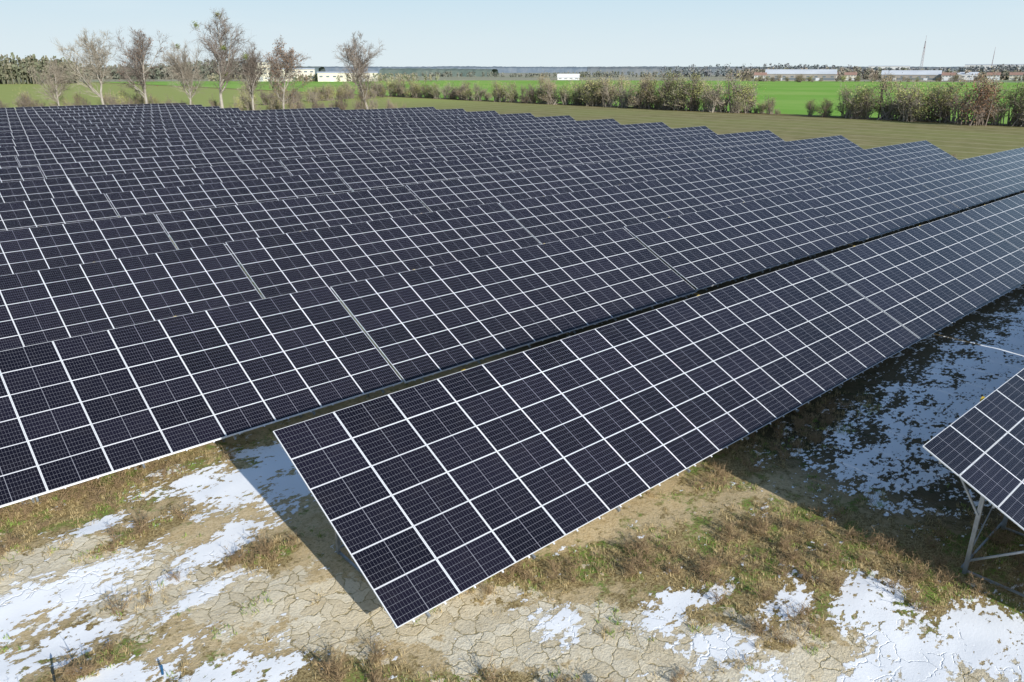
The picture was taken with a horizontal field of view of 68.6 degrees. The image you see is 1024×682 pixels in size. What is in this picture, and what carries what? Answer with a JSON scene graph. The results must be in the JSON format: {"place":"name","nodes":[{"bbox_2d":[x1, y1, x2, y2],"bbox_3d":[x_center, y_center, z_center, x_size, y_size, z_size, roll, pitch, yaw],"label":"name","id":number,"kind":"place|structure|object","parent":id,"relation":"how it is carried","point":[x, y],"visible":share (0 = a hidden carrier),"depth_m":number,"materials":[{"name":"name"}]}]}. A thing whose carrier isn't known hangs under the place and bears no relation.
{"place":"outdoors","nodes":[
{"label":"outdoors","id":0,"kind":"place"},
{"bbox_2d":[65,333,949,645],"bbox_3d":[0.089,5.725,21.317,31.940,0.135,27.004,-17,26,-39],"label":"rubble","id":1,"kind":"object","parent":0,"point":[551,599],"visible":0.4,"depth_m":20.58,"materials":[{"name":"stone"}]},
{"bbox_2d":[0,73,1023,681],"bbox_3d":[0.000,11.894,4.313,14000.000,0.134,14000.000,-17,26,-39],"label":"ground","id":2,"kind":"structure","parent":0,"point":[924,391],"depth_m":20.45,"materials":[{"name":"beige soil"}]},
{"bbox_2d":[0,52,83,83],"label":"pine forest","id":3,"kind":"object","parent":2,"relation":"on","point":[15,70],"visible":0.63,"depth_m":656.91,"materials":[{"name":"green plant"}]},
{"bbox_2d":[25,58,77,105],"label":"bare tree","id":4,"kind":"object","parent":2,"relation":"on","point":[53,69],"visible":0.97,"depth_m":209.03,"materials":[{"name":"grey plant"}]},
{"bbox_2d":[50,666,55,681],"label":"marker stake","id":5,"kind":"object","parent":2,"relation":"on","point":[53,675],"visible":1,"depth_m":16.36,"materials":[{"name":"paint"}]},
{"bbox_2d":[49,28,118,104],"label":"bare tree","id":6,"kind":"object","parent":2,"relation":"on","point":[99,63],"visible":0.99,"depth_m":205.93,"materials":[{"name":"grey plant"}]},
{"bbox_2d":[0,103,186,111],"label":"solar panel row","id":7,"kind":"object","parent":2,"relation":"on","point":[76,106],"visible":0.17,"depth_m":187.96,"materials":[{"name":"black glass"}]},
{"bbox_2d":[0,105,202,114],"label":"solar panel row","id":8,"kind":"object","parent":2,"relation":"on","point":[75,109],"visible":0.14,"depth_m":179.04,"materials":[{"name":"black glass"}]},
{"bbox_2d":[0,106,219,117],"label":"solar panel row","id":9,"kind":"object","parent":2,"relation":"on","point":[90,111],"visible":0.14,"depth_m":169.55,"materials":[{"name":"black glass"}]},
{"bbox_2d":[0,108,240,120],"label":"solar panel row","id":10,"kind":"object","parent":2,"relation":"on","point":[116,113],"visible":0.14,"depth_m":161.49,"materials":[{"name":"black glass"}]},
{"bbox_2d":[106,26,167,103],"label":"bare tree","id":11,"kind":"object","parent":2,"relation":"on","point":[140,51],"visible":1,"depth_m":206.02,"materials":[{"name":"grey plant"}]},
{"bbox_2d":[0,107,339,122],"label":"solar panel row","id":12,"kind":"object","parent":2,"relation":"on","point":[78,118],"visible":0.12,"depth_m":155.53,"materials":[{"name":"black glass"}]},
{"bbox_2d":[78,58,283,78],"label":"distant forest","id":13,"kind":"object","parent":2,"relation":"on","point":[161,73],"visible":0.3,"depth_m":963.79,"materials":[{"name":"green plant"}]},
{"bbox_2d":[160,39,208,104],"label":"bare tree","id":14,"kind":"object","parent":2,"relation":"on","point":[183,79],"visible":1,"depth_m":205.41,"materials":[{"name":"grey plant"}]},
{"bbox_2d":[103,66,325,73],"bbox_3d":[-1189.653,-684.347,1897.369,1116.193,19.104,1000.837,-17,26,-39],"label":"distant forest","id":15,"kind":"object","parent":2,"relation":"on","point":[319,69],"visible":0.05,"depth_m":1883.09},
{"bbox_2d":[0,107,435,128],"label":"solar panel row","id":16,"kind":"object","parent":2,"relation":"on","point":[101,121],"visible":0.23,"depth_m":150.07,"materials":[{"name":"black glass"}]},
{"bbox_2d":[191,7,252,107],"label":"bare tree","id":17,"kind":"object","parent":2,"relation":"on","point":[222,57],"visible":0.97,"depth_m":205.33,"materials":[{"name":"grey plant"}]},
{"bbox_2d":[0,109,465,133],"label":"solar panel row","id":18,"kind":"object","parent":2,"relation":"on","point":[113,125],"visible":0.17,"depth_m":139.77,"materials":[{"name":"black glass"}]},
{"bbox_2d":[0,111,497,139],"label":"solar panel row","id":19,"kind":"object","parent":2,"relation":"on","point":[47,134],"visible":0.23,"depth_m":130.82,"materials":[{"name":"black glass"}]},
{"bbox_2d":[232,40,267,109],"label":"bare tree","id":20,"kind":"object","parent":2,"relation":"on","point":[250,75],"visible":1,"depth_m":205.95,"materials":[{"name":"grey plant"}]},
{"bbox_2d":[255,62,270,80],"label":"walls","id":21,"kind":"structure","parent":2,"relation":"on","point":[263,76],"depth_m":797.50,"materials":[{"name":"white"}]},
{"bbox_2d":[0,113,534,156],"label":"solar panel row","id":22,"kind":"object","parent":2,"relation":"on","point":[137,136],"visible":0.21,"depth_m":121.19,"materials":[{"name":"black glass"}]},
{"bbox_2d":[262,35,311,108],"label":"bare tree","id":23,"kind":"object","parent":2,"relation":"on","point":[288,64],"visible":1,"depth_m":204.06,"materials":[{"name":"grey plant"}]},
{"bbox_2d":[0,115,575,166],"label":"solar panel row","id":24,"kind":"object","parent":2,"relation":"on","point":[15,151],"visible":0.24,"depth_m":109.81,"materials":[{"name":"black glass"}]},
{"bbox_2d":[272,68,314,80],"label":"warehouse","id":25,"kind":"structure","parent":2,"relation":"on","point":[308,71],"depth_m":800.20,"materials":[{"name":"metal"}]},
{"bbox_2d":[0,119,620,178],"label":"solar panel row","id":26,"kind":"object","parent":2,"relation":"on","point":[38,160],"visible":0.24,"depth_m":101.05,"materials":[{"name":"black glass"}]},
{"bbox_2d":[207,73,438,81],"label":"distant treeline","id":27,"kind":"object","parent":2,"relation":"on","point":[398,76],"visible":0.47,"depth_m":788.39,"materials":[{"name":"green plant"}]},
{"bbox_2d":[0,122,670,195],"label":"solar panel row","id":28,"kind":"object","parent":2,"relation":"on","point":[85,169],"visible":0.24,"depth_m":89.68,"materials":[{"name":"black glass"}]},
{"bbox_2d":[317,72,377,81],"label":"warehouse","id":29,"kind":"structure","parent":2,"relation":"on","point":[328,76],"depth_m":786.49,"materials":[{"name":"metal"}]},
{"bbox_2d":[331,33,384,108],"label":"bare tree","id":30,"kind":"object","parent":2,"relation":"on","point":[356,60],"visible":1,"depth_m":203.43,"materials":[{"name":"grey plant"}]},
{"bbox_2d":[0,126,717,216],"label":"solar panel row","id":31,"kind":"object","parent":2,"relation":"on","point":[26,190],"visible":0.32,"depth_m":78.99,"materials":[{"name":"black glass"}]},
{"bbox_2d":[0,130,785,250],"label":"solar panel row","id":32,"kind":"object","parent":2,"relation":"on","point":[50,211],"visible":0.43,"depth_m":68.43,"materials":[{"name":"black glass"}]},
{"bbox_2d":[0,135,863,299],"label":"solar panel row","id":33,"kind":"object","parent":2,"relation":"on","point":[44,247],"visible":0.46,"depth_m":56.85,"materials":[{"name":"black glass"}]},
{"bbox_2d":[379,68,497,76],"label":"distant forest","id":34,"kind":"object","parent":2,"relation":"on","point":[419,71],"visible":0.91,"depth_m":1308.29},
{"bbox_2d":[0,140,957,373],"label":"solar panel row","id":35,"kind":"object","parent":2,"relation":"on","point":[92,297],"visible":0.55,"depth_m":44.89,"materials":[{"name":"black glass"}]},
{"bbox_2d":[0,80,958,159],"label":"undergrowth","id":36,"kind":"object","parent":2,"relation":"on","point":[317,94],"visible":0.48,"depth_m":214.59,"materials":[{"name":"green plant"}]},
{"bbox_2d":[0,147,1023,507],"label":"solar panel row","id":37,"kind":"object","parent":2,"relation":"on","point":[156,389],"visible":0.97,"depth_m":32.05,"materials":[{"name":"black glass"}]},
{"bbox_2d":[0,358,1023,681],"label":"dry grass","id":38,"kind":"structure","parent":2,"relation":"on","point":[152,592],"depth_m":20.76,"materials":[{"name":"plant"}]},
{"bbox_2d":[398,70,700,77],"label":"distant treeline","id":39,"kind":"object","parent":2,"relation":"on","point":[597,74],"visible":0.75,"depth_m":1190.15,"materials":[{"name":"green plant"}]},
{"bbox_2d":[324,66,919,72],"bbox_3d":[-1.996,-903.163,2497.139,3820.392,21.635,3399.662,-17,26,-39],"label":"distant forest","id":40,"kind":"object","parent":2,"relation":"on","point":[501,69],"visible":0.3,"depth_m":2451.99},
{"bbox_2d":[273,193,1023,627],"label":"solar panel row","id":41,"kind":"object","parent":2,"relation":"on","point":[429,495],"visible":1,"depth_m":24.41,"materials":[{"name":"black glass"}]},
{"bbox_2d":[366,63,1023,126],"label":"hedgerow","id":42,"kind":"object","parent":2,"relation":"on","point":[906,107],"visible":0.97,"depth_m":228.45,"materials":[{"name":"green plant"}]},
{"bbox_2d":[765,69,836,80],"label":"warehouse","id":43,"kind":"structure","parent":2,"relation":"on","point":[825,74],"depth_m":850.56,"materials":[{"name":"metal"}]},
{"bbox_2d":[767,76,834,79],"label":"windows","id":44,"kind":"structure","parent":43,"relation":"in","point":[768,76],"depth_m":846.14,"materials":[{"name":"grey glass"}]},
{"bbox_2d":[587,63,1023,76],"bbox_3d":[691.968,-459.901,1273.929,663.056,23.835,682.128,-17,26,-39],"label":"distant forest","id":45,"kind":"object","parent":2,"relation":"on","point":[686,70],"visible":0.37,"depth_m":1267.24,"materials":[{"name":"green plant"}]},
{"bbox_2d":[725,66,1023,79],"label":"distant forest","id":46,"kind":"object","parent":2,"relation":"on","point":[870,73],"visible":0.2,"depth_m":956.84,"materials":[{"name":"green plant"}]},
{"bbox_2d":[740,73,1023,81],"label":"hedgerow","id":47,"kind":"object","parent":2,"relation":"on","point":[954,78],"visible":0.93,"depth_m":793.48,"materials":[{"name":"green plant"}]},
{"bbox_2d":[868,66,909,69],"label":"walls","id":48,"kind":"structure","parent":2,"relation":"on","point":[892,67],"depth_m":1392.82,"materials":[{"name":"white"}]},
{"bbox_2d":[881,70,941,79],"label":"warehouse","id":49,"kind":"structure","parent":2,"relation":"on","point":[925,74],"depth_m":869.41,"materials":[{"name":"metal"}]},
{"bbox_2d":[885,76,938,79],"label":"windows","id":50,"kind":"structure","parent":49,"relation":"in","point":[901,77],"depth_m":865.15,"materials":[{"name":"grey glass"}]},
{"bbox_2d":[919,36,926,69],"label":"radio mast","id":51,"kind":"object","parent":2,"relation":"on","point":[920,68],"visible":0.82,"depth_m":1188.61,"materials":[{"name":"metal"}]},
{"bbox_2d":[941,75,952,80],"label":"walls","id":52,"kind":"structure","parent":2,"relation":"on","point":[948,77],"depth_m":849.63,"materials":[{"name":"white"}]},
{"bbox_2d":[942,72,955,74],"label":"roof","id":53,"kind":"structure","parent":52,"relation":"on","point":[948,73],"depth_m":849.71,"materials":[{"name":"tile"}]},
{"bbox_2d":[956,72,978,79],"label":"warehouse","id":54,"kind":"structure","parent":2,"relation":"on","point":[967,76],"depth_m":897.18,"materials":[{"name":"metal"}]},
{"bbox_2d":[922,369,1023,596],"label":"solar panel row","id":55,"kind":"object","parent":2,"relation":"on","point":[993,475],"visible":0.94,"depth_m":19.85,"materials":[{"name":"black glass"}]},
{"bbox_2d":[987,75,999,79],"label":"walls","id":56,"kind":"structure","parent":2,"relation":"on","point":[990,76],"depth_m":879.03,"materials":[{"name":"white paint"}]},
{"bbox_2d":[987,72,1000,74],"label":"roof","id":57,"kind":"structure","parent":56,"relation":"on","point":[990,73],"depth_m":879.90,"materials":[{"name":"tile"}]},
{"bbox_2d":[965,65,1022,69],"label":"walls","id":58,"kind":"structure","parent":2,"relation":"on","point":[967,66],"depth_m":1464.59,"materials":[{"name":"white"}]},
{"bbox_2d":[1009,75,1022,79],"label":"walls","id":59,"kind":"structure","parent":2,"relation":"on","point":[1012,76],"depth_m":889.42,"materials":[{"name":"white paint"}]},
{"bbox_2d":[1009,72,1023,74],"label":"roof","id":60,"kind":"structure","parent":59,"relation":"on","point":[1016,73],"depth_m":889.47,"materials":[{"name":"tile"}]},
{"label":"walls","id":61,"kind":"object","parent":2,"relation":"on","visible":0},
{"bbox_2d":[754,72,766,74],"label":"roof","id":62,"kind":"structure","parent":61,"relation":"on","point":[760,73],"depth_m":859.91,"materials":[{"name":"tile"}]},
{"bbox_2d":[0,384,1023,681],"bbox_3d":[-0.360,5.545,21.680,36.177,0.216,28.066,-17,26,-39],"label":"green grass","id":63,"kind":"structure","parent":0,"point":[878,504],"depth_m":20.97,"materials":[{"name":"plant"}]},
{"bbox_2d":[0,0,1023,66],"label":"sky","id":64,"kind":"structure","parent":0,"point":[414,33],"materials":[{"name":"blue"}]},
{"bbox_2d":[557,74,579,77],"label":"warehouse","id":65,"kind":"structure","parent":0,"point":[568,75],"depth_m":901.16,"materials":[{"name":"white metal"}]},
{"bbox_2d":[844,72,856,74],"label":"roof","id":66,"kind":"structure","parent":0,"point":[850,73],"depth_m":899.71,"materials":[{"name":"tile"}]},
{"bbox_2d":[965,64,1022,64],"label":"roof","id":67,"kind":"structure","parent":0,"point":[992,64],"depth_m":1464.81,"materials":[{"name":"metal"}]}
]}

